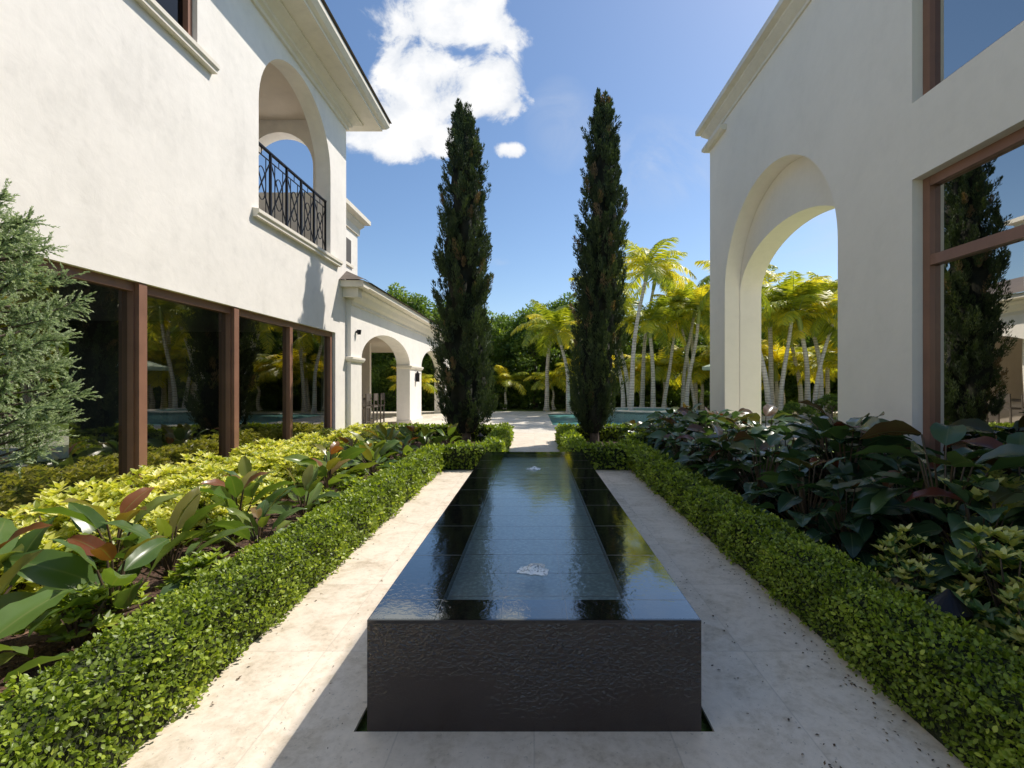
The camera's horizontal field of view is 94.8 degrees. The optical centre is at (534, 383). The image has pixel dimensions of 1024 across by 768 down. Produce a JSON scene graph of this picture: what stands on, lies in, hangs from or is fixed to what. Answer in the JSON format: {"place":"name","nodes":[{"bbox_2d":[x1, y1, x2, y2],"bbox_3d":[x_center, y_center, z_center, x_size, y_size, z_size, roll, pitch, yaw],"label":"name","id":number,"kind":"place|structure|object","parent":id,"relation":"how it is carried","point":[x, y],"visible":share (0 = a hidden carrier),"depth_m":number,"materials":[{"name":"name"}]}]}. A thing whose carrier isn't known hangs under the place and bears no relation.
{"place":"outdoors","nodes":[
{"label":"outdoors","id":0,"kind":"place"},
{"bbox_2d":[259,62,305,119],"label":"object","id":1,"kind":"object","parent":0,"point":[278,99],"visible":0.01,"depth_m":10.81,"materials":[{"name":"paint"}]},
{"bbox_2d":[118,433,967,767],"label":"courtyard paving","id":2,"kind":"structure","parent":0,"point":[270,709],"depth_m":2.32,"materials":[{"name":"stone"}]},
{"bbox_2d":[367,452,700,731],"bbox_3d":[0.000,1.465,4.755,1.620,0.891,5.290,0,0,0],"label":"fountain","id":3,"kind":"object","parent":2,"relation":"on","point":[534,592],"visible":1,"depth_m":2.11,"materials":[{"name":"black stone"}]},
{"bbox_2d":[259,0,837,323],"label":"sky","id":4,"kind":"structure","parent":0,"point":[530,72],"materials":[{"name":"blue"}]},
{"bbox_2d":[356,401,837,731],"bbox_3d":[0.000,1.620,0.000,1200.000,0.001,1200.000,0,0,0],"label":"ground","id":5,"kind":"structure","parent":0,"point":[705,726],"depth_m":24.97,"materials":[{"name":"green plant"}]},
{"bbox_2d":[0,0,345,429],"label":"front wall","id":6,"kind":"structure","parent":5,"relation":"on","point":[129,140],"depth_m":6.09,"materials":[{"name":"white paint"}]},
{"bbox_2d":[0,0,331,481],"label":"window frames","id":7,"kind":"structure","parent":6,"relation":"attached to","point":[138,294],"depth_m":6.01,"materials":[{"name":"brown wood"}]},
{"bbox_2d":[0,0,326,520],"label":"window glass","id":8,"kind":"object","parent":7,"relation":"in","point":[186,378],"depth_m":6.28,"materials":[{"name":"glass"}]},
{"bbox_2d":[135,0,342,266],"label":"window sills","id":9,"kind":"structure","parent":6,"relation":"attached to","point":[163,18],"depth_m":6.72,"materials":[{"name":"stone"}]},
{"bbox_2d":[259,142,326,250],"bbox_3d":[-4.920,-3.660,9.635,0.060,1.300,2.930,0,0,0],"label":"balcony railing","id":10,"kind":"object","parent":6,"relation":"on","point":[286,182],"visible":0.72,"depth_m":9.49,"materials":[{"name":"black metal"}]},
{"bbox_2d":[251,0,389,131],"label":"eave cornice","id":11,"kind":"structure","parent":6,"relation":"attached to","point":[306,32],"depth_m":9.79,"materials":[{"name":"paint"}]},
{"bbox_2d":[259,120,315,243],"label":"end wall","id":12,"kind":"structure","parent":5,"relation":"on","point":[271,131],"depth_m":11.65,"materials":[{"name":"white paint"}]},
{"bbox_2d":[259,192,356,279],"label":"wing wall","id":13,"kind":"structure","parent":5,"relation":"on","point":[351,235],"depth_m":12.00,"materials":[{"name":"white paint"}]},
{"bbox_2d":[346,198,370,268],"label":"wing trim","id":14,"kind":"structure","parent":13,"relation":"attached to","point":[357,220],"depth_m":13.46,"materials":[{"name":"white paint"}]},
{"bbox_2d":[340,271,449,427],"bbox_3d":[-6.775,-1.115,19.025,5.250,5.450,14.950,0,0,0],"label":"arcade loggia","id":15,"kind":"object","parent":5,"relation":"on","point":[383,321],"visible":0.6,"depth_m":15.90,"materials":[{"name":"white paint"}]},
{"bbox_2d":[371,304,431,410],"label":"broadleaf tree","id":16,"kind":"object","parent":5,"relation":"on","point":[379,380],"visible":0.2,"depth_m":28.02,"materials":[{"name":"green plant"}]},
{"bbox_2d":[372,281,435,402],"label":"broadleaf tree","id":17,"kind":"object","parent":5,"relation":"on","point":[414,302],"visible":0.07,"depth_m":34.77,"materials":[{"name":"green plant"}]},
{"bbox_2d":[421,299,501,409],"bbox_3d":[-5.380,-1.968,31.337,6.307,7.985,6.482,0,0,-29],"label":"broadleaf tree","id":18,"kind":"object","parent":5,"relation":"on","point":[428,403],"visible":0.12,"depth_m":29.57,"materials":[{"name":"green plant"}]},
{"bbox_2d":[483,307,530,409],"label":"broadleaf tree","id":19,"kind":"object","parent":5,"relation":"on","point":[500,326],"visible":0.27,"depth_m":30.75,"materials":[{"name":"green plant"}]},
{"bbox_2d":[491,365,529,409],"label":"areca palm","id":20,"kind":"object","parent":5,"relation":"on","point":[505,378],"visible":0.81,"depth_m":28.78,"materials":[{"name":"green plant"}]},
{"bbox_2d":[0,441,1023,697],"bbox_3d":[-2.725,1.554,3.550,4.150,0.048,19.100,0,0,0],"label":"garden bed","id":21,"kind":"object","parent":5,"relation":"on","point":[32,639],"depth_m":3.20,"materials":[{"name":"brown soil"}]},
{"bbox_2d":[0,549,81,686],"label":"philodendron plant","id":22,"kind":"object","parent":21,"relation":"on","point":[19,615],"visible":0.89,"depth_m":2.36,"materials":[{"name":"green plant"}]},
{"bbox_2d":[0,530,81,594],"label":"golden shrub","id":23,"kind":"object","parent":21,"relation":"on","point":[32,587],"visible":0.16,"depth_m":3.19,"materials":[{"name":"yellow plant"}]},
{"bbox_2d":[0,178,102,478],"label":"juniper tree","id":24,"kind":"object","parent":21,"relation":"on","point":[15,246],"visible":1,"depth_m":3.09,"materials":[{"name":"green plant"}]},
{"bbox_2d":[0,516,129,643],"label":"philodendron plant","id":25,"kind":"object","parent":21,"relation":"on","point":[10,534],"visible":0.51,"depth_m":2.95,"materials":[{"name":"green plant"}]},
{"bbox_2d":[13,493,122,537],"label":"golden shrub","id":26,"kind":"object","parent":21,"relation":"on","point":[69,525],"visible":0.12,"depth_m":3.82,"materials":[{"name":"yellow plant"}]},
{"bbox_2d":[20,476,119,530],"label":"golden shrub","id":27,"kind":"object","parent":21,"relation":"on","point":[54,491],"visible":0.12,"depth_m":4.37,"materials":[{"name":"yellow plant"}]},
{"bbox_2d":[11,581,132,645],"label":"groundcover plant","id":28,"kind":"object","parent":21,"relation":"on","point":[77,634],"visible":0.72,"depth_m":2.72,"materials":[{"name":"green plant"}]},
{"bbox_2d":[0,529,204,636],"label":"philodendron plant","id":29,"kind":"object","parent":21,"relation":"on","point":[55,568],"visible":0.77,"depth_m":2.82,"materials":[{"name":"green plant"}]},
{"bbox_2d":[64,580,151,629],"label":"groundcover plant","id":30,"kind":"object","parent":21,"relation":"on","point":[89,615],"visible":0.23,"depth_m":2.96,"materials":[{"name":"green plant"}]},
{"bbox_2d":[29,487,187,571],"bbox_3d":[-3.386,1.183,3.735,1.067,0.701,1.032,0,0,-42],"label":"philodendron plant","id":31,"kind":"object","parent":21,"relation":"on","point":[88,519],"visible":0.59,"depth_m":3.71,"materials":[{"name":"green plant"}]},
{"bbox_2d":[53,478,165,534],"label":"golden shrub","id":32,"kind":"object","parent":21,"relation":"on","point":[112,499],"visible":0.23,"depth_m":4.40,"materials":[{"name":"yellow plant"}]},
{"bbox_2d":[99,465,185,509],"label":"golden shrub","id":33,"kind":"object","parent":21,"relation":"on","point":[159,483],"visible":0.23,"depth_m":5.16,"materials":[{"name":"yellow plant"}]},
{"bbox_2d":[95,486,254,584],"bbox_3d":[-2.676,1.180,3.558,0.936,0.707,0.887,0,0,-38],"label":"philodendron plant","id":34,"kind":"object","parent":21,"relation":"on","point":[184,516],"visible":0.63,"depth_m":3.59,"materials":[{"name":"green plant"}]},
{"bbox_2d":[153,471,215,513],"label":"golden shrub","id":35,"kind":"object","parent":21,"relation":"on","point":[191,480],"visible":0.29,"depth_m":5.16,"materials":[{"name":"yellow plant"}]},
{"bbox_2d":[154,485,228,532],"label":"golden shrub","id":36,"kind":"object","parent":21,"relation":"on","point":[169,505],"visible":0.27,"depth_m":4.72,"materials":[{"name":"yellow plant"}]},
{"bbox_2d":[155,546,232,589],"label":"groundcover plant","id":37,"kind":"object","parent":21,"relation":"on","point":[207,559],"visible":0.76,"depth_m":3.34,"materials":[{"name":"green plant"}]},
{"bbox_2d":[168,449,233,475],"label":"golden shrub","id":38,"kind":"object","parent":21,"relation":"on","point":[209,456],"visible":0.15,"depth_m":6.39,"materials":[{"name":"yellow plant"}]},
{"bbox_2d":[0,443,446,767],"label":"box hedge","id":39,"kind":"object","parent":21,"relation":"on","point":[120,694],"visible":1,"depth_m":2.27,"materials":[{"name":"green plant"}]},
{"bbox_2d":[189,456,278,513],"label":"philodendron plant","id":40,"kind":"object","parent":21,"relation":"on","point":[244,469],"visible":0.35,"depth_m":5.38,"materials":[{"name":"green plant"}]},
{"bbox_2d":[196,470,297,540],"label":"philodendron plant","id":41,"kind":"object","parent":21,"relation":"on","point":[230,489],"visible":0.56,"depth_m":4.63,"materials":[{"name":"green plant"}]},
{"bbox_2d":[207,489,306,547],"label":"philodendron plant","id":42,"kind":"object","parent":21,"relation":"on","point":[259,512],"visible":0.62,"depth_m":4.10,"materials":[{"name":"green plant"}]},
{"bbox_2d":[276,464,339,530],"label":"philodendron plant","id":43,"kind":"object","parent":21,"relation":"on","point":[312,485],"visible":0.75,"depth_m":5.14,"materials":[{"name":"green plant"}]},
{"bbox_2d":[288,457,354,498],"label":"philodendron plant","id":44,"kind":"object","parent":21,"relation":"on","point":[334,464],"visible":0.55,"depth_m":6.06,"materials":[{"name":"green plant"}]},
{"bbox_2d":[283,441,378,487],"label":"philodendron plant","id":45,"kind":"object","parent":21,"relation":"on","point":[330,454],"visible":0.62,"depth_m":6.88,"materials":[{"name":"green plant"}]},
{"bbox_2d":[339,431,400,473],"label":"philodendron plant","id":46,"kind":"object","parent":21,"relation":"on","point":[384,446],"visible":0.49,"depth_m":7.98,"materials":[{"name":"green plant"}]},
{"bbox_2d":[350,442,396,476],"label":"philodendron plant","id":47,"kind":"object","parent":21,"relation":"on","point":[366,454],"visible":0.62,"depth_m":7.28,"materials":[{"name":"green plant"}]},
{"bbox_2d":[374,422,514,469],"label":"box hedge","id":48,"kind":"object","parent":21,"relation":"on","point":[468,455],"visible":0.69,"depth_m":9.01,"materials":[{"name":"green plant"}]},
{"bbox_2d":[427,98,497,443],"bbox_3d":[-1.825,-2.912,12.193,1.850,8.944,1.982,0,0,0],"label":"cypress tree","id":49,"kind":"object","parent":21,"relation":"on","point":[461,264],"visible":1,"depth_m":11.87,"materials":[{"name":"green plant"}]},
{"bbox_2d":[498,304,569,408],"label":"broadleaf tree","id":50,"kind":"object","parent":5,"relation":"on","point":[534,360],"visible":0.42,"depth_m":30.40,"materials":[{"name":"green plant"}]},
{"bbox_2d":[511,299,576,410],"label":"palm tree","id":51,"kind":"object","parent":5,"relation":"on","point":[535,320],"visible":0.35,"depth_m":27.14,"materials":[{"name":"green plant"}]},
{"bbox_2d":[523,366,565,409],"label":"areca palm","id":52,"kind":"object","parent":5,"relation":"on","point":[561,383],"visible":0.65,"depth_m":28.08,"materials":[{"name":"green plant"}]},
{"bbox_2d":[371,411,837,432],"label":"pool deck","id":53,"kind":"structure","parent":5,"relation":"on","point":[527,421],"depth_m":20.14,"materials":[{"name":"stone"}]},
{"bbox_2d":[527,308,581,412],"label":"palm tree","id":54,"kind":"object","parent":53,"relation":"on","point":[557,320],"visible":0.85,"depth_m":24.86,"materials":[{"name":"green plant"}]},
{"bbox_2d":[543,407,766,425],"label":"swimming pool","id":55,"kind":"structure","parent":53,"relation":"in","point":[636,414],"depth_m":19.49,"materials":[{"name":"liquid"}]},
{"bbox_2d":[666,350,709,410],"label":"areca palm","id":56,"kind":"object","parent":53,"relation":"on","point":[702,361],"visible":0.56,"depth_m":25.91,"materials":[{"name":"green plant"}]},
{"bbox_2d":[667,283,709,406],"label":"palm tree","id":57,"kind":"object","parent":53,"relation":"on","point":[703,320],"visible":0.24,"depth_m":23.91,"materials":[{"name":"green plant"}]},
{"bbox_2d":[694,260,780,420],"bbox_3d":[8.408,-1.976,19.810,3.184,7.084,3.900,0,0,18],"label":"palm tree","id":58,"kind":"object","parent":53,"relation":"on","point":[706,279],"visible":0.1,"depth_m":19.74,"materials":[{"name":"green plant"}]},
{"bbox_2d":[761,278,817,415],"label":"palm tree","id":59,"kind":"object","parent":53,"relation":"on","point":[770,358],"visible":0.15,"depth_m":22.71,"materials":[{"name":"green plant"}]},
{"bbox_2d":[761,342,824,407],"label":"areca palm","id":60,"kind":"object","parent":53,"relation":"on","point":[776,356],"visible":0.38,"depth_m":25.12,"materials":[{"name":"yellow plant"}]},
{"bbox_2d":[761,282,837,416],"bbox_3d":[11.761,-1.476,21.042,4.143,6.106,3.608,0,0,27],"label":"palm tree","id":61,"kind":"object","parent":53,"relation":"on","point":[788,315],"visible":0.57,"depth_m":20.55,"materials":[{"name":"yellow plant"}]},
{"bbox_2d":[761,270,837,410],"bbox_3d":[11.238,-1.594,20.614,3.282,6.327,3.491,0,0,-29],"label":"palm tree","id":62,"kind":"object","parent":53,"relation":"on","point":[789,287],"visible":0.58,"depth_m":20.69,"materials":[{"name":"green plant"}]},
{"bbox_2d":[774,289,837,412],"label":"palm tree","id":63,"kind":"object","parent":53,"relation":"on","point":[801,335],"visible":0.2,"depth_m":21.45,"materials":[{"name":"green plant"}]},
{"bbox_2d":[788,340,837,385],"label":"areca palm","id":64,"kind":"object","parent":53,"relation":"on","point":[830,356],"visible":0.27,"depth_m":23.15,"materials":[{"name":"green plant"}]},
{"bbox_2d":[795,290,837,417],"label":"palm tree","id":65,"kind":"object","parent":53,"relation":"on","point":[828,299],"visible":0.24,"depth_m":20.41,"materials":[{"name":"green plant"}]},
{"bbox_2d":[612,319,686,407],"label":"broadleaf tree","id":66,"kind":"object","parent":5,"relation":"on","point":[672,394],"visible":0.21,"depth_m":29.58,"materials":[{"name":"green plant"}]},
{"bbox_2d":[615,296,691,406],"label":"palm tree","id":67,"kind":"object","parent":5,"relation":"on","point":[660,307],"visible":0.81,"depth_m":22.54,"materials":[{"name":"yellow plant"}]},
{"bbox_2d":[622,237,696,409],"bbox_3d":[4.952,-2.415,20.577,4.094,7.968,3.278,0,0,25],"label":"palm tree","id":68,"kind":"object","parent":5,"relation":"on","point":[641,257],"visible":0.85,"depth_m":20.35,"materials":[{"name":"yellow plant"}]},
{"bbox_2d":[621,252,697,406],"bbox_3d":[6.342,-2.733,24.776,4.421,8.605,3.540,0,0,14],"label":"palm tree","id":69,"kind":"object","parent":5,"relation":"on","point":[642,388],"visible":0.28,"depth_m":24.36,"materials":[{"name":"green plant"}]},
{"bbox_2d":[629,345,705,407],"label":"areca palm","id":70,"kind":"object","parent":5,"relation":"on","point":[661,358],"visible":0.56,"depth_m":25.89,"materials":[{"name":"green plant"}]},
{"bbox_2d":[651,282,708,407],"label":"palm tree","id":71,"kind":"object","parent":5,"relation":"on","point":[676,305],"visible":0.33,"depth_m":23.53,"materials":[{"name":"green plant"}]},
{"bbox_2d":[740,156,834,426],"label":"arch wall","id":72,"kind":"structure","parent":5,"relation":"on","point":[797,195],"depth_m":10.11,"materials":[{"name":"beige paint"}]},
{"bbox_2d":[761,325,831,405],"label":"broadleaf tree","id":73,"kind":"object","parent":5,"relation":"on","point":[793,386],"visible":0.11,"depth_m":29.58,"materials":[{"name":"green plant"}]},
{"bbox_2d":[586,441,1021,660],"bbox_3d":[2.575,1.554,3.550,3.850,0.048,19.100,0,0,0],"label":"garden bed","id":74,"kind":"object","parent":5,"relation":"on","point":[781,516],"depth_m":5.21,"materials":[{"name":"brown soil"}]},
{"bbox_2d":[565,87,630,442],"bbox_3d":[1.625,-3.054,12.173,1.658,9.227,1.634,0,0,0],"label":"cypress tree","id":75,"kind":"object","parent":74,"relation":"on","point":[599,290],"visible":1,"depth_m":11.93,"materials":[{"name":"green plant"}]},
{"bbox_2d":[554,423,667,469],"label":"box hedge","id":76,"kind":"object","parent":74,"relation":"on","point":[569,437],"visible":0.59,"depth_m":8.91,"materials":[{"name":"green plant"}]},
{"bbox_2d":[648,424,711,470],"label":"philodendron plant","id":77,"kind":"object","parent":74,"relation":"on","point":[663,435],"visible":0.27,"depth_m":7.49,"materials":[{"name":"green plant"}]},
{"bbox_2d":[672,432,735,473],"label":"philodendron plant","id":78,"kind":"object","parent":74,"relation":"on","point":[684,445],"visible":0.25,"depth_m":6.78,"materials":[{"name":"green plant"}]},
{"bbox_2d":[673,422,778,500],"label":"philodendron plant","id":79,"kind":"object","parent":74,"relation":"on","point":[697,456],"visible":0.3,"depth_m":6.16,"materials":[{"name":"green plant"}]},
{"bbox_2d":[685,440,781,513],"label":"philodendron plant","id":80,"kind":"object","parent":74,"relation":"on","point":[741,457],"visible":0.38,"depth_m":5.86,"materials":[{"name":"green plant"}]},
{"bbox_2d":[691,425,798,485],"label":"philodendron plant","id":81,"kind":"object","parent":74,"relation":"on","point":[760,430],"visible":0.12,"depth_m":6.53,"materials":[{"name":"green plant"}]},
{"bbox_2d":[704,431,812,519],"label":"philodendron plant","id":82,"kind":"object","parent":74,"relation":"on","point":[730,477],"visible":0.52,"depth_m":5.25,"materials":[{"name":"green plant"}]},
{"bbox_2d":[725,404,800,474],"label":"philodendron plant","id":83,"kind":"object","parent":74,"relation":"on","point":[768,410],"visible":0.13,"depth_m":7.58,"materials":[{"name":"green plant"}]},
{"bbox_2d":[735,428,825,509],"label":"philodendron plant","id":84,"kind":"object","parent":74,"relation":"on","point":[762,446],"visible":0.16,"depth_m":5.84,"materials":[{"name":"green plant"}]},
{"bbox_2d":[740,457,885,576],"bbox_3d":[2.482,1.184,4.294,1.185,1.063,1.238,0,0,24],"label":"philodendron plant","id":85,"kind":"object","parent":74,"relation":"on","point":[787,498],"visible":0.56,"depth_m":4.26,"materials":[{"name":"green plant"}]},
{"bbox_2d":[617,438,1023,767],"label":"box hedge","id":86,"kind":"object","parent":74,"relation":"on","point":[956,689],"visible":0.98,"depth_m":2.44,"materials":[{"name":"green plant"}]},
{"bbox_2d":[757,414,900,509],"bbox_3d":[3.245,1.062,5.286,1.604,1.439,1.675,0,0,-42],"label":"philodendron plant","id":87,"kind":"object","parent":74,"relation":"on","point":[804,437],"visible":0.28,"depth_m":5.05,"materials":[{"name":"green plant"}]},
{"bbox_2d":[752,400,927,551],"bbox_3d":[3.361,0.922,4.872,2.010,1.495,1.637,0,0,29],"label":"philodendron plant","id":88,"kind":"object","parent":74,"relation":"on","point":[838,433],"visible":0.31,"depth_m":4.71,"materials":[{"name":"green plant"}]},
{"bbox_2d":[780,476,913,572],"bbox_3d":[2.528,1.165,3.924,0.983,0.898,1.207,0,0,-37],"label":"philodendron plant","id":89,"kind":"object","parent":74,"relation":"on","point":[853,542],"visible":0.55,"depth_m":3.78,"materials":[{"name":"green plant"}]},
{"bbox_2d":[807,436,944,524],"bbox_3d":[3.633,1.143,4.889,1.602,1.224,1.450,0,0,27],"label":"philodendron plant","id":90,"kind":"object","parent":74,"relation":"on","point":[856,440],"visible":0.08,"depth_m":4.89,"materials":[{"name":"green plant"}]},
{"bbox_2d":[818,453,974,562],"bbox_3d":[3.185,1.184,4.030,1.296,1.094,1.432,0,0,7],"label":"philodendron plant","id":91,"kind":"object","parent":74,"relation":"on","point":[890,462],"visible":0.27,"depth_m":3.94,"materials":[{"name":"green plant"}]},
{"bbox_2d":[868,523,959,601],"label":"variegated shrub","id":92,"kind":"object","parent":74,"relation":"on","point":[911,564],"visible":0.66,"depth_m":3.18,"materials":[{"name":"green plant"}]},
{"bbox_2d":[823,420,1023,625],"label":"philodendron plant","id":93,"kind":"object","parent":74,"relation":"on","point":[883,501],"visible":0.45,"depth_m":3.56,"materials":[{"name":"green plant"}]},
{"bbox_2d":[886,444,1001,534],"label":"philodendron plant","id":94,"kind":"object","parent":74,"relation":"on","point":[910,460],"visible":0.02,"depth_m":4.38,"materials":[{"name":"green plant"}]},
{"bbox_2d":[870,480,1023,624],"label":"philodendron plant","id":95,"kind":"object","parent":74,"relation":"on","point":[932,530],"visible":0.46,"depth_m":3.11,"materials":[{"name":"green plant"}]},
{"bbox_2d":[925,589,973,620],"bbox_3d":[2.220,1.330,2.520,0.198,0.460,0.198,0,0,0],"label":"path light","id":96,"kind":"object","parent":74,"relation":"on","point":[947,600],"visible":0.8,"depth_m":2.48,"materials":[{"name":"black metal"}]},
{"bbox_2d":[898,432,1023,559],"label":"philodendron plant","id":97,"kind":"object","parent":74,"relation":"on","point":[1017,438],"visible":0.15,"depth_m":3.78,"materials":[{"name":"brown plant"}]},
{"bbox_2d":[927,466,1023,580],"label":"plant","id":98,"kind":"object","parent":74,"relation":"on","point":[975,493],"visible":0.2,"depth_m":3.33,"materials":[{"name":"green plant"}]},
{"bbox_2d":[932,521,1023,646],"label":"variegated shrub","id":99,"kind":"object","parent":74,"relation":"on","point":[1002,557],"visible":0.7,"depth_m":2.74,"materials":[{"name":"green plant"}]},
{"bbox_2d":[982,574,1023,657],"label":"variegated shrub","id":100,"kind":"object","parent":74,"relation":"on","point":[1016,609],"visible":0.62,"depth_m":2.45,"materials":[{"name":"green plant"}]},
{"bbox_2d":[710,0,1023,487],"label":"front wall","id":101,"kind":"structure","parent":5,"relation":"on","point":[853,113],"depth_m":6.41,"materials":[{"name":"beige paint"}]},
{"bbox_2d":[695,0,811,152],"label":"cornice","id":102,"kind":"structure","parent":101,"relation":"attached to","point":[781,20],"depth_m":9.44,"materials":[{"name":"paint"}]},
{"bbox_2d":[923,0,1023,453],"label":"window frames","id":103,"kind":"structure","parent":101,"relation":"attached to","point":[931,258],"depth_m":5.50,"materials":[{"name":"brown wood"}]},
{"bbox_2d":[935,0,1023,485],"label":"window glass","id":104,"kind":"object","parent":103,"relation":"in","point":[979,344],"visible":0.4,"depth_m":4.96,"materials":[{"name":"glass"}]},
{"bbox_2d":[658,283,709,407],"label":"palm tree","id":105,"kind":"object","parent":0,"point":[692,303],"visible":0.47,"depth_m":22.32,"materials":[{"name":"green plant"}]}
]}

